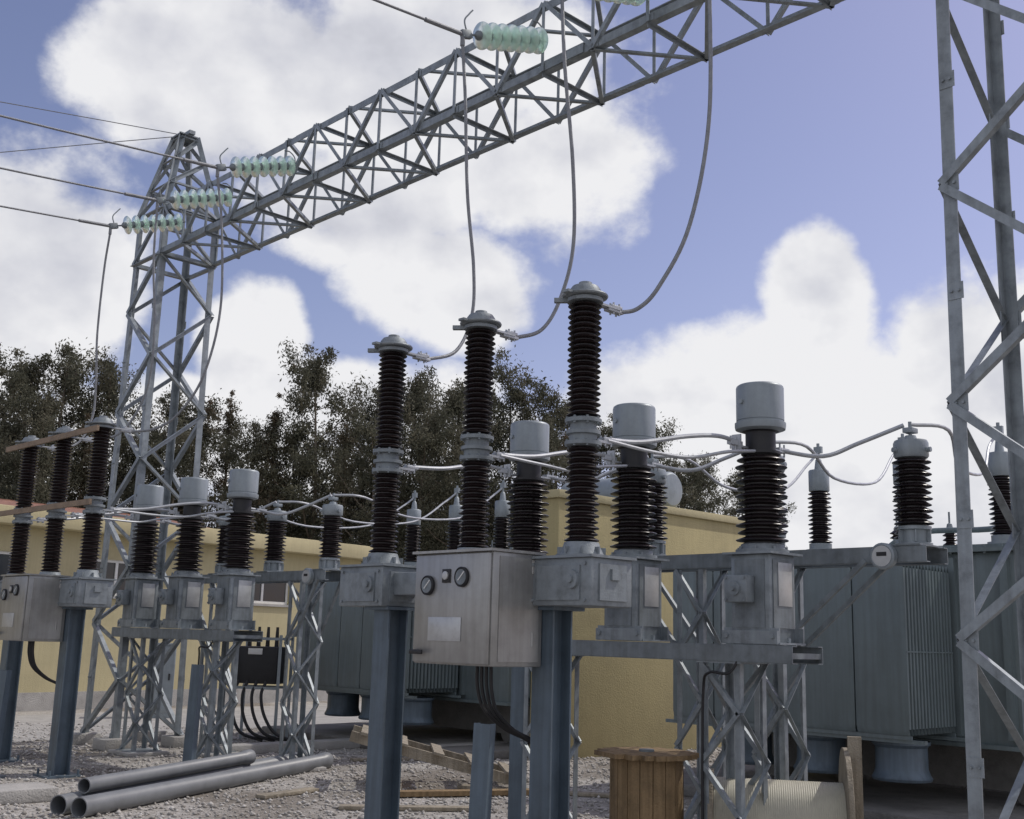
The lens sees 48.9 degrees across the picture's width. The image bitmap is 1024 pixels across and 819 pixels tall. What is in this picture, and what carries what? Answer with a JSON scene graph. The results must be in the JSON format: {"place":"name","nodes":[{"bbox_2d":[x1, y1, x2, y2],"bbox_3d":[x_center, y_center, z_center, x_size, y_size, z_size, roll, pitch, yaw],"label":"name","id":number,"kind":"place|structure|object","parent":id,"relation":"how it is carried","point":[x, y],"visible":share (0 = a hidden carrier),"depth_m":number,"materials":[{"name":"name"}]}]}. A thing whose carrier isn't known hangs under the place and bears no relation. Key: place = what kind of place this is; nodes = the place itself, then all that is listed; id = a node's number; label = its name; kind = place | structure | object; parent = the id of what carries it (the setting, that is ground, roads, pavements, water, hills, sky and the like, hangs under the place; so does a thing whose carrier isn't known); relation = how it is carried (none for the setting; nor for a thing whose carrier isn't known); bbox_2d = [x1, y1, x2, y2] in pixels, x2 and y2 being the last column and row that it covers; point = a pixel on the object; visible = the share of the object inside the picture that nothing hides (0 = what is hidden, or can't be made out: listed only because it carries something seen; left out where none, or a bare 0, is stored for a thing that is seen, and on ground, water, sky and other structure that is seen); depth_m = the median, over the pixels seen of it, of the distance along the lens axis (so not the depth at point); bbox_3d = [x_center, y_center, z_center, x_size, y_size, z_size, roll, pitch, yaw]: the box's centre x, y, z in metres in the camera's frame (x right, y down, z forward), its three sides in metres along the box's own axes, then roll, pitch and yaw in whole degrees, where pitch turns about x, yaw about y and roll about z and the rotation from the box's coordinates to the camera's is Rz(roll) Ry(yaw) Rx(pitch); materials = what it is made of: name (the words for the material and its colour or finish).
{"place":"outdoors","nodes":[
{"label":"outdoors","id":0,"kind":"place"},
{"bbox_2d":[0,499,372,711],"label":"control building","id":1,"kind":"structure","parent":0,"point":[36,691],"depth_m":23.93,"materials":[{"name":"paint"}]},
{"bbox_2d":[96,559,125,598],"bbox_3d":[-8.378,3.599,23.870,0.180,0.810,1.560,-7,-14,37],"label":"window","id":2,"kind":"structure","parent":1,"relation":"in","point":[115,568],"depth_m":23.90,"materials":[{"name":"white glass"}]},
{"bbox_2d":[254,583,292,607],"bbox_3d":[-5.952,4.322,26.968,0.180,0.760,1.760,-7,-14,37],"label":"window","id":3,"kind":"structure","parent":1,"relation":"in","point":[274,594],"depth_m":27.20,"materials":[{"name":"white glass"}]},
{"bbox_2d":[12,702,368,741],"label":"road","id":4,"kind":"structure","parent":0,"point":[106,721],"depth_m":20.75,"materials":[{"name":"gravel"}]},
{"bbox_2d":[152,643,176,717],"bbox_3d":[-6.646,5.135,21.366,0.500,1.380,0.465,5,-12,-17],"label":"electrical kiosk","id":5,"kind":"object","parent":4,"relation":"on","point":[168,676],"visible":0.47,"depth_m":21.20,"materials":[{"name":"grey paint"}]},
{"bbox_2d":[153,648,174,709],"bbox_3d":[-6.593,5.060,21.169,0.380,1.150,0.036,5,-12,-17],"label":"door","id":6,"kind":"structure","parent":5,"relation":"in","point":[168,667],"depth_m":21.20,"materials":[{"name":"grey paint"}]},
{"bbox_2d":[0,695,721,818],"bbox_3d":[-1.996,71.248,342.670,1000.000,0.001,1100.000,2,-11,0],"label":"ground","id":7,"kind":"structure","parent":0,"point":[208,799],"depth_m":12.31,"materials":[{"name":"grey gravel"}]},
{"bbox_2d":[0,670,11,777],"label":"steel post","id":8,"kind":"object","parent":7,"relation":"on","point":[5,678],"visible":1,"depth_m":12.45,"materials":[{"name":"metal"}]},
{"bbox_2d":[0,782,58,804],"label":"concrete slab","id":9,"kind":"structure","parent":7,"relation":"on","point":[23,793],"depth_m":10.67,"materials":[{"name":"concrete"}]},
{"bbox_2d":[0,381,86,503],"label":"tree","id":10,"kind":"object","parent":7,"relation":"on","point":[48,408],"visible":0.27,"depth_m":36.67,"materials":[{"name":"green plant"}]},
{"bbox_2d":[0,342,86,499],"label":"tree","id":11,"kind":"object","parent":7,"relation":"on","point":[19,374],"visible":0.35,"depth_m":38.43,"materials":[{"name":"green plant"}]},
{"bbox_2d":[0,337,120,507],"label":"tree","id":12,"kind":"object","parent":7,"relation":"on","point":[71,378],"visible":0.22,"depth_m":38.82,"materials":[{"name":"green plant"}]},
{"bbox_2d":[0,415,132,778],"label":"circuit breaker","id":13,"kind":"object","parent":7,"relation":"on","point":[49,603],"visible":1,"depth_m":12.91,"materials":[{"name":"silver metal"}]},
{"bbox_2d":[71,234,110,446],"bbox_3d":[-5.784,-0.948,15.381,0.183,3.121,0.484,-8,-15,40],"label":"dropper cable","id":14,"kind":"object","parent":13,"relation":"attached to","point":[96,347],"visible":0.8,"depth_m":15.54,"materials":[{"name":"metal"}]},
{"bbox_2d":[110,209,157,437],"bbox_3d":[-4.918,-1.095,14.534,0.670,3.120,0.207,0,-12,9],"label":"dropper cable","id":15,"kind":"object","parent":13,"relation":"attached to","point":[153,340],"visible":0.9,"depth_m":14.48,"materials":[{"name":"metal"}]},
{"bbox_2d":[113,502,223,510],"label":"conductor tube","id":16,"kind":"object","parent":13,"relation":"attached to","point":[166,506],"visible":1,"depth_m":13.60,"materials":[{"name":"metal"}]},
{"bbox_2d":[131,177,223,432],"bbox_3d":[-3.984,-1.257,13.611,1.076,3.123,0.246,-4,-13,25],"label":"dropper cable","id":17,"kind":"object","parent":13,"relation":"attached to","point":[214,340],"visible":1,"depth_m":13.44,"materials":[{"name":"metal"}]},
{"bbox_2d":[67,413,92,508],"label":"tree","id":18,"kind":"object","parent":7,"relation":"on","point":[82,487],"visible":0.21,"depth_m":37.80,"materials":[{"name":"green plant"}]},
{"bbox_2d":[63,347,164,508],"bbox_3d":[-14.403,3.551,39.693,4.114,11.372,3.666,4,-12,-11],"label":"tree","id":19,"kind":"object","parent":7,"relation":"on","point":[106,384],"visible":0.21,"depth_m":39.76,"materials":[{"name":"green plant"}]},
{"bbox_2d":[103,416,210,527],"bbox_3d":[-12.792,4.566,38.147,5.223,8.848,4.281,0,-12,9],"label":"tree","id":20,"kind":"object","parent":7,"relation":"on","point":[129,452],"visible":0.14,"depth_m":38.40,"materials":[{"name":"green plant"}]},
{"bbox_2d":[126,425,228,520],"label":"tree","id":21,"kind":"object","parent":7,"relation":"on","point":[185,464],"visible":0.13,"depth_m":37.92,"materials":[{"name":"green plant"}]},
{"bbox_2d":[50,750,306,815],"bbox_3d":[-3.322,3.965,12.135,0.204,0.204,4.624,-2,-12,18],"label":"plastic pipe","id":22,"kind":"object","parent":7,"relation":"on","point":[60,804],"visible":0.34,"depth_m":10.86,"materials":[{"name":"plastic"}]},
{"bbox_2d":[78,749,255,793],"bbox_3d":[-3.445,3.700,11.576,0.164,0.164,2.935,-2,-12,17],"label":"plastic pipe","id":23,"kind":"object","parent":22,"relation":"on","point":[126,778],"visible":1,"depth_m":11.26,"materials":[{"name":"plastic"}]},
{"bbox_2d":[106,384,252,526],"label":"tree","id":24,"kind":"object","parent":7,"relation":"on","point":[183,419],"visible":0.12,"depth_m":40.02,"materials":[{"name":"green plant"}]},
{"bbox_2d":[107,627,262,758],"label":"steel platform","id":25,"kind":"structure","parent":7,"relation":"on","point":[216,637],"depth_m":14.48,"materials":[{"name":"metal"}]},
{"bbox_2d":[115,484,171,627],"bbox_3d":[-5.161,2.048,15.821,0.680,1.990,0.500,12,-16,-43],"label":"current transformer","id":26,"kind":"object","parent":25,"relation":"on","point":[136,598],"visible":0.96,"depth_m":15.66,"materials":[{"name":"metal"}]},
{"bbox_2d":[158,477,215,628],"bbox_3d":[-4.281,1.889,14.920,0.680,1.990,0.500,12,-16,-43],"label":"current transformer","id":27,"kind":"object","parent":25,"relation":"on","point":[181,597],"visible":0.96,"depth_m":14.77,"materials":[{"name":"metal"}]},
{"bbox_2d":[207,469,266,630],"bbox_3d":[-3.400,1.731,14.019,0.680,1.990,0.500,12,-16,-43],"label":"current transformer","id":28,"kind":"object","parent":25,"relation":"on","point":[231,597],"visible":1,"depth_m":13.87,"materials":[{"name":"metal"}]},
{"bbox_2d":[182,664,204,760],"bbox_3d":[-3.722,3.589,13.026,0.300,1.252,0.240,-5,-13,29],"label":"steel post","id":29,"kind":"object","parent":7,"relation":"on","point":[193,713],"visible":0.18,"depth_m":13.03,"materials":[{"name":"metal"}]},
{"bbox_2d":[172,398,223,527],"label":"tree","id":30,"kind":"object","parent":7,"relation":"on","point":[206,432],"visible":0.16,"depth_m":39.45,"materials":[{"name":"green plant"}]},
{"bbox_2d":[71,752,333,817],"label":"plastic pipe","id":31,"kind":"object","parent":7,"relation":"on","point":[100,803],"visible":0.94,"depth_m":11.31,"materials":[{"name":"plastic"}]},
{"bbox_2d":[206,390,247,527],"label":"tree","id":32,"kind":"object","parent":7,"relation":"on","point":[224,470],"visible":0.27,"depth_m":40.90,"materials":[{"name":"green plant"}]},
{"bbox_2d":[201,415,291,533],"bbox_3d":[-8.903,4.580,37.912,3.119,8.942,3.260,-2,-12,17],"label":"tree","id":33,"kind":"object","parent":7,"relation":"on","point":[256,428],"visible":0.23,"depth_m":38.33,"materials":[{"name":"green plant"}]},
{"bbox_2d":[226,627,294,741],"bbox_3d":[-3.708,4.240,17.410,1.207,1.720,0.618,-1,-12,11],"label":"cable rack","id":34,"kind":"object","parent":7,"relation":"on","point":[258,663],"visible":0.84,"depth_m":17.32,"materials":[{"name":"metal"}]},
{"bbox_2d":[197,568,340,771],"bbox_3d":[-3.331,3.348,14.752,0.550,2.430,3.329,12,-16,-43],"label":"arrester frame","id":35,"kind":"object","parent":7,"relation":"on","point":[307,576],"visible":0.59,"depth_m":14.05,"materials":[{"name":"metal"}]},
{"bbox_2d":[214,506,231,572],"bbox_3d":[-4.005,1.831,15.823,0.298,0.950,0.305,12,-16,-43],"label":"surge arrester","id":36,"kind":"object","parent":35,"relation":"on","point":[221,550],"visible":0.48,"depth_m":15.72,"materials":[{"name":"ceramic"}]},
{"bbox_2d":[263,500,287,571],"bbox_3d":[-3.124,1.672,14.922,0.297,0.950,0.305,12,-16,-43],"label":"surge arrester","id":37,"kind":"object","parent":35,"relation":"on","point":[274,559],"visible":0.99,"depth_m":14.83,"materials":[{"name":"ceramic"}]},
{"bbox_2d":[318,493,342,569],"bbox_3d":[-2.244,1.514,14.020,0.297,0.950,0.305,12,-16,-43],"label":"surge arrester","id":38,"kind":"object","parent":35,"relation":"on","point":[332,512],"visible":1,"depth_m":13.93,"materials":[{"name":"ceramic"}]},
{"bbox_2d":[252,392,294,533],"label":"tree","id":39,"kind":"object","parent":7,"relation":"on","point":[271,462],"visible":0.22,"depth_m":38.46,"materials":[{"name":"green plant"}]},
{"bbox_2d":[204,738,359,753],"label":"concrete slab","id":40,"kind":"structure","parent":7,"relation":"on","point":[271,747],"depth_m":15.80,"materials":[{"name":"concrete"}]},
{"bbox_2d":[255,787,318,798],"bbox_3d":[-2.312,3.959,11.632,0.140,0.035,0.800,-6,-14,32],"label":"timber plank","id":41,"kind":"object","parent":7,"relation":"on","point":[276,794],"visible":1,"depth_m":11.55,"materials":[{"name":"wood"}]},
{"bbox_2d":[253,420,331,539],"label":"tree","id":42,"kind":"object","parent":7,"relation":"on","point":[292,528],"visible":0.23,"depth_m":38.45,"materials":[{"name":"green plant"}]},
{"bbox_2d":[247,337,374,540],"bbox_3d":[-6.952,3.195,38.357,4.611,11.944,5.626,6,-12,-21],"label":"tree","id":43,"kind":"object","parent":7,"relation":"on","point":[310,381],"visible":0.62,"depth_m":38.58,"materials":[{"name":"green plant"}]},
{"bbox_2d":[327,415,367,543],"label":"tree","id":44,"kind":"object","parent":7,"relation":"on","point":[345,442],"visible":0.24,"depth_m":38.42,"materials":[{"name":"green plant"}]},
{"bbox_2d":[322,379,412,543],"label":"tree","id":45,"kind":"object","parent":7,"relation":"on","point":[368,418],"visible":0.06,"depth_m":41.69,"materials":[{"name":"green plant"}]},
{"bbox_2d":[315,400,444,562],"bbox_3d":[-4.315,4.375,36.551,3.635,9.055,4.061,-5,-13,29],"label":"tree","id":46,"kind":"object","parent":7,"relation":"on","point":[365,516],"visible":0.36,"depth_m":36.58,"materials":[{"name":"green plant"}]},
{"bbox_2d":[343,364,453,559],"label":"tree","id":47,"kind":"object","parent":7,"relation":"on","point":[417,409],"visible":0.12,"depth_m":41.05,"materials":[{"name":"green plant"}]},
{"bbox_2d":[339,804,468,811],"bbox_3d":[-1.008,3.836,10.848,1.300,0.035,0.140,3,-12,-6],"label":"timber plank","id":48,"kind":"object","parent":7,"relation":"on","point":[407,807],"visible":0.56,"depth_m":10.81,"materials":[{"name":"wood"}]},
{"bbox_2d":[361,388,463,563],"bbox_3d":[-3.282,4.128,36.555,3.954,9.600,3.619,9,-13,-31],"label":"tree","id":49,"kind":"object","parent":7,"relation":"on","point":[419,434],"visible":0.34,"depth_m":36.61,"materials":[{"name":"green plant"}]},
{"bbox_2d":[349,724,528,796],"bbox_3d":[-0.666,3.891,12.491,2.278,0.612,1.642,3,-12,-6],"label":"pallet","id":50,"kind":"object","parent":7,"relation":"on","point":[435,754],"visible":0.56,"depth_m":12.35,"materials":[{"name":"wood"}]},
{"bbox_2d":[396,378,507,554],"bbox_3d":[-2.296,3.894,38.415,3.954,10.851,4.418,-2,-12,16],"label":"tree","id":51,"kind":"object","parent":7,"relation":"on","point":[457,399],"visible":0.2,"depth_m":38.83,"materials":[{"name":"green plant"}]},
{"bbox_2d":[399,415,508,559],"bbox_3d":[-2.067,4.393,35.900,3.685,8.873,3.056,0,-12,8],"label":"tree","id":52,"kind":"object","parent":7,"relation":"on","point":[458,452],"visible":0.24,"depth_m":36.13,"materials":[{"name":"green plant"}]},
{"bbox_2d":[405,374,516,544],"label":"tree","id":53,"kind":"object","parent":7,"relation":"on","point":[501,479],"depth_m":40.54,"materials":[{"name":"green plant"}]},
{"bbox_2d":[262,472,681,759],"bbox_3d":[-0.617,3.204,18.705,4.605,4.435,5.180,12,-16,-43],"label":"power transformer","id":54,"kind":"object","parent":7,"relation":"on","point":[441,704],"visible":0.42,"depth_m":17.31,"materials":[{"name":"grey paint"}]},
{"bbox_2d":[278,493,456,524],"bbox_3d":[-1.943,1.342,16.537,0.224,0.736,3.832,-6,-14,34],"label":"conductor tube","id":55,"kind":"object","parent":54,"relation":"attached to","point":[370,523],"visible":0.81,"depth_m":16.32,"materials":[{"name":"metal"}]},
{"bbox_2d":[334,487,502,520],"bbox_3d":[-1.123,1.196,15.704,0.242,0.736,3.872,-6,-13,31],"label":"conductor tube","id":56,"kind":"object","parent":54,"relation":"attached to","point":[419,518],"visible":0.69,"depth_m":15.43,"materials":[{"name":"metal"}]},
{"bbox_2d":[468,723,495,818],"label":"steel post","id":57,"kind":"object","parent":7,"relation":"on","point":[481,782],"visible":1,"depth_m":7.03,"materials":[{"name":"metal"}]},
{"bbox_2d":[337,281,636,818],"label":"circuit breaker","id":58,"kind":"object","parent":7,"relation":"on","point":[474,600],"visible":1,"depth_m":7.54,"materials":[{"name":"blue paint"}]},
{"bbox_2d":[429,45,475,359],"bbox_3d":[-0.517,-1.885,10.045,0.130,3.121,0.579,-8,-15,39],"label":"dropper cable","id":59,"kind":"object","parent":58,"relation":"attached to","point":[455,351],"visible":0.91,"depth_m":10.20,"materials":[{"name":"metal"}]},
{"bbox_2d":[516,0,575,338],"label":"dropper cable","id":60,"kind":"object","parent":58,"relation":"attached to","point":[544,326],"visible":0.94,"depth_m":9.20,"materials":[{"name":"metal"}]},
{"bbox_2d":[499,450,610,458],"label":"conductor tube","id":61,"kind":"object","parent":58,"relation":"attached to","point":[535,456],"visible":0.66,"depth_m":8.81,"materials":[{"name":"metal"}]},
{"bbox_2d":[501,454,627,471],"bbox_3d":[0.426,0.423,9.005,1.482,0.146,0.111,12,-16,-42],"label":"conductor tube","id":62,"kind":"object","parent":58,"relation":"attached to","point":[556,467],"visible":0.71,"depth_m":8.80,"materials":[{"name":"metal"}]},
{"bbox_2d":[620,0,712,314],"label":"dropper cable","id":63,"kind":"object","parent":58,"relation":"attached to","point":[692,214],"visible":1,"depth_m":8.15,"materials":[{"name":"metal"}]},
{"bbox_2d":[607,433,736,444],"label":"conductor tube","id":64,"kind":"object","parent":58,"relation":"attached to","point":[677,437],"visible":0.98,"depth_m":8.19,"materials":[{"name":"metal"}]},
{"bbox_2d":[508,667,524,818],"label":"steel post","id":65,"kind":"object","parent":7,"relation":"on","point":[515,747],"visible":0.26,"depth_m":9.91,"materials":[{"name":"metal"}]},
{"bbox_2d":[485,345,568,547],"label":"tree","id":66,"kind":"object","parent":7,"relation":"on","point":[520,402],"visible":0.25,"depth_m":40.97,"materials":[{"name":"green plant"}]},
{"bbox_2d":[490,415,569,548],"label":"tree","id":67,"kind":"object","parent":7,"relation":"on","point":[550,484],"visible":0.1,"depth_m":36.71,"materials":[{"name":"green plant"}]},
{"bbox_2d":[457,784,609,797],"bbox_3d":[0.233,4.170,12.318,1.700,0.035,0.140,-1,-12,14],"label":"timber plank","id":68,"kind":"object","parent":7,"relation":"on","point":[580,793],"visible":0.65,"depth_m":12.15,"materials":[{"name":"wood"}]},
{"bbox_2d":[72,0,1023,818],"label":"line gantry","id":69,"kind":"object","parent":7,"relation":"on","point":[996,132],"visible":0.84,"depth_m":11.73,"materials":[{"name":"metal"}]},
{"bbox_2d":[109,208,185,233],"bbox_3d":[-5.226,-2.717,16.145,0.260,0.376,1.184,-10,3,45],"label":"insulator string","id":70,"kind":"object","parent":69,"relation":"attached to","point":[169,222],"visible":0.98,"depth_m":16.13,"materials":[{"name":"green glass"}]},
{"bbox_2d":[0,205,111,233],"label":"overhead line","id":71,"kind":"object","parent":70,"relation":"attached to","point":[94,223],"visible":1,"depth_m":15.35,"materials":[{"name":"metal"}]},
{"bbox_2d":[156,182,234,209],"bbox_3d":[-4.255,-2.892,15.151,0.260,0.376,1.184,-10,3,45],"label":"insulator string","id":72,"kind":"object","parent":69,"relation":"attached to","point":[192,198],"visible":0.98,"depth_m":15.12,"materials":[{"name":"green glass"}]},
{"bbox_2d":[0,167,158,209],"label":"overhead line","id":73,"kind":"object","parent":72,"relation":"attached to","point":[128,194],"visible":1,"depth_m":14.14,"materials":[{"name":"metal"}]},
{"bbox_2d":[216,148,295,177],"bbox_3d":[-3.181,-3.085,14.051,0.260,0.376,1.184,-10,3,45],"label":"insulator string","id":74,"kind":"object","parent":69,"relation":"attached to","point":[262,166],"visible":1,"depth_m":14.03,"materials":[{"name":"green glass"}]},
{"bbox_2d":[0,115,219,176],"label":"overhead line","id":75,"kind":"object","parent":74,"relation":"attached to","point":[148,151],"visible":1,"depth_m":12.82,"materials":[{"name":"metal"}]},
{"bbox_2d":[460,10,547,53],"bbox_3d":[-0.074,-3.644,10.872,0.260,0.376,1.184,-10,3,45],"label":"insulator string","id":76,"kind":"object","parent":69,"relation":"attached to","point":[493,36],"visible":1,"depth_m":10.82,"materials":[{"name":"green glass"}]},
{"bbox_2d":[373,0,464,45],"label":"overhead line","id":77,"kind":"object","parent":76,"relation":"attached to","point":[444,27],"visible":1,"depth_m":10.20,"materials":[{"name":"metal"}]},
{"bbox_2d":[493,385,612,536],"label":"tree","id":78,"kind":"object","parent":7,"relation":"on","point":[561,412],"visible":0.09,"depth_m":41.63,"materials":[{"name":"green plant"}]},
{"bbox_2d":[558,412,619,478],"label":"tree","id":79,"kind":"object","parent":7,"relation":"on","point":[603,449],"visible":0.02,"depth_m":40.73,"materials":[{"name":"green plant"}]},
{"bbox_2d":[529,489,744,757],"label":"fire wall","id":80,"kind":"structure","parent":7,"relation":"on","point":[625,702],"depth_m":17.02,"materials":[{"name":"yellow paint"}]},
{"bbox_2d":[594,747,698,818],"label":"cable drum","id":81,"kind":"object","parent":7,"relation":"on","point":[646,782],"visible":1,"depth_m":8.48,"materials":[{"name":"brown wood"}]},
{"bbox_2d":[612,411,687,508],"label":"tree","id":82,"kind":"object","parent":7,"relation":"on","point":[659,447],"visible":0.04,"depth_m":41.28,"materials":[{"name":"green plant"}]},
{"bbox_2d":[520,640,822,818],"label":"steel platform","id":83,"kind":"structure","parent":7,"relation":"on","point":[734,658],"depth_m":8.45,"materials":[{"name":"metal"}]},
{"bbox_2d":[498,420,556,553],"bbox_3d":[0.143,1.093,10.392,0.680,1.990,0.500,12,-16,-43],"label":"current transformer","id":84,"kind":"object","parent":83,"relation":"on","point":[528,491],"visible":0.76,"depth_m":10.36,"materials":[{"name":"ceramic"}]},
{"bbox_2d":[596,403,669,641],"bbox_3d":[1.024,0.935,9.491,0.680,1.990,0.500,12,-16,-43],"label":"current transformer","id":85,"kind":"object","parent":83,"relation":"on","point":[639,619],"visible":0.91,"depth_m":9.36,"materials":[{"name":"metal"}]},
{"bbox_2d":[654,453,740,471],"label":"conductor tube","id":86,"kind":"object","parent":85,"relation":"attached to","point":[715,462],"visible":0.71,"depth_m":9.67,"materials":[{"name":"metal"}]},
{"bbox_2d":[722,381,805,644],"bbox_3d":[1.904,0.777,8.589,0.680,1.990,0.500,12,-16,-43],"label":"current transformer","id":87,"kind":"object","parent":83,"relation":"on","point":[759,592],"visible":1,"depth_m":8.44,"materials":[{"name":"metal"}]},
{"bbox_2d":[608,439,755,458],"bbox_3d":[1.245,0.277,8.174,1.500,0.146,0.134,9,-14,-33],"label":"conductor tube","id":88,"kind":"object","parent":87,"relation":"attached to","point":[684,456],"visible":1,"depth_m":8.22,"materials":[{"name":"metal"}]},
{"bbox_2d":[781,423,903,458],"bbox_3d":[2.561,0.250,8.786,0.966,0.284,0.114,0,-12,6],"label":"conductor tube","id":89,"kind":"object","parent":87,"relation":"attached to","point":[857,443],"visible":0.99,"depth_m":8.76,"materials":[{"name":"metal"}]},
{"bbox_2d":[658,450,724,511],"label":"tree","id":90,"kind":"object","parent":7,"relation":"on","point":[708,459],"visible":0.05,"depth_m":38.74,"materials":[{"name":"green plant"}]},
{"bbox_2d":[660,459,733,515],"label":"tree","id":91,"kind":"object","parent":7,"relation":"on","point":[686,499],"visible":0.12,"depth_m":36.57,"materials":[{"name":"green plant"}]},
{"bbox_2d":[702,468,796,546],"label":"tree","id":92,"kind":"object","parent":7,"relation":"on","point":[735,477],"visible":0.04,"depth_m":38.28,"materials":[{"name":"green plant"}]},
{"bbox_2d":[707,736,863,818],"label":"conduit reel","id":93,"kind":"object","parent":7,"relation":"on","point":[842,798],"visible":0.77,"depth_m":8.33,"materials":[{"name":"white plastic"}]},
{"bbox_2d":[656,543,947,818],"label":"arrester frame","id":94,"kind":"object","parent":7,"relation":"on","point":[882,557],"visible":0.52,"depth_m":9.20,"materials":[{"name":"metal"}]},
{"bbox_2d":[647,454,667,555],"bbox_3d":[1.299,0.876,10.394,0.298,0.950,0.305,12,-16,-43],"label":"surge arrester","id":95,"kind":"object","parent":94,"relation":"on","point":[660,477],"visible":0.39,"depth_m":10.30,"materials":[{"name":"ceramic"}]},
{"bbox_2d":[891,421,933,544],"bbox_3d":[3.061,0.559,8.591,0.297,0.950,0.305,12,-16,-43],"label":"surge arrester","id":96,"kind":"object","parent":94,"relation":"on","point":[910,451],"visible":0.98,"depth_m":8.50,"materials":[{"name":"ceramic"}]},
{"bbox_2d":[666,422,1023,818],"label":"power transformer","id":97,"kind":"object","parent":7,"relation":"on","point":[884,681],"visible":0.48,"depth_m":11.41,"materials":[{"name":"paint"}]},
{"bbox_2d":[653,452,818,492],"bbox_3d":[2.542,0.534,11.941,0.204,0.737,3.801,-7,-14,37],"label":"conductor tube","id":98,"kind":"object","parent":97,"relation":"attached to","point":[707,474],"visible":0.62,"depth_m":11.32,"materials":[{"name":"metal"}]},
{"bbox_2d":[776,440,892,485],"bbox_3d":[3.362,0.388,11.108,0.224,0.736,3.832,-6,-14,34],"label":"conductor tube","id":99,"kind":"object","parent":97,"relation":"attached to","point":[812,451],"visible":0.77,"depth_m":10.57,"materials":[{"name":"metal"}]},
{"bbox_2d":[911,423,993,475],"bbox_3d":[4.181,0.241,10.275,0.242,0.736,3.872,-6,-13,31],"label":"conductor tube","id":100,"kind":"object","parent":97,"relation":"attached to","point":[948,430],"visible":0.59,"depth_m":8.90,"materials":[{"name":"metal"}]},
{"bbox_2d":[0,0,1023,549],"label":"sky","id":101,"kind":"structure","parent":0,"point":[811,262],"materials":[{"name":"blue"}]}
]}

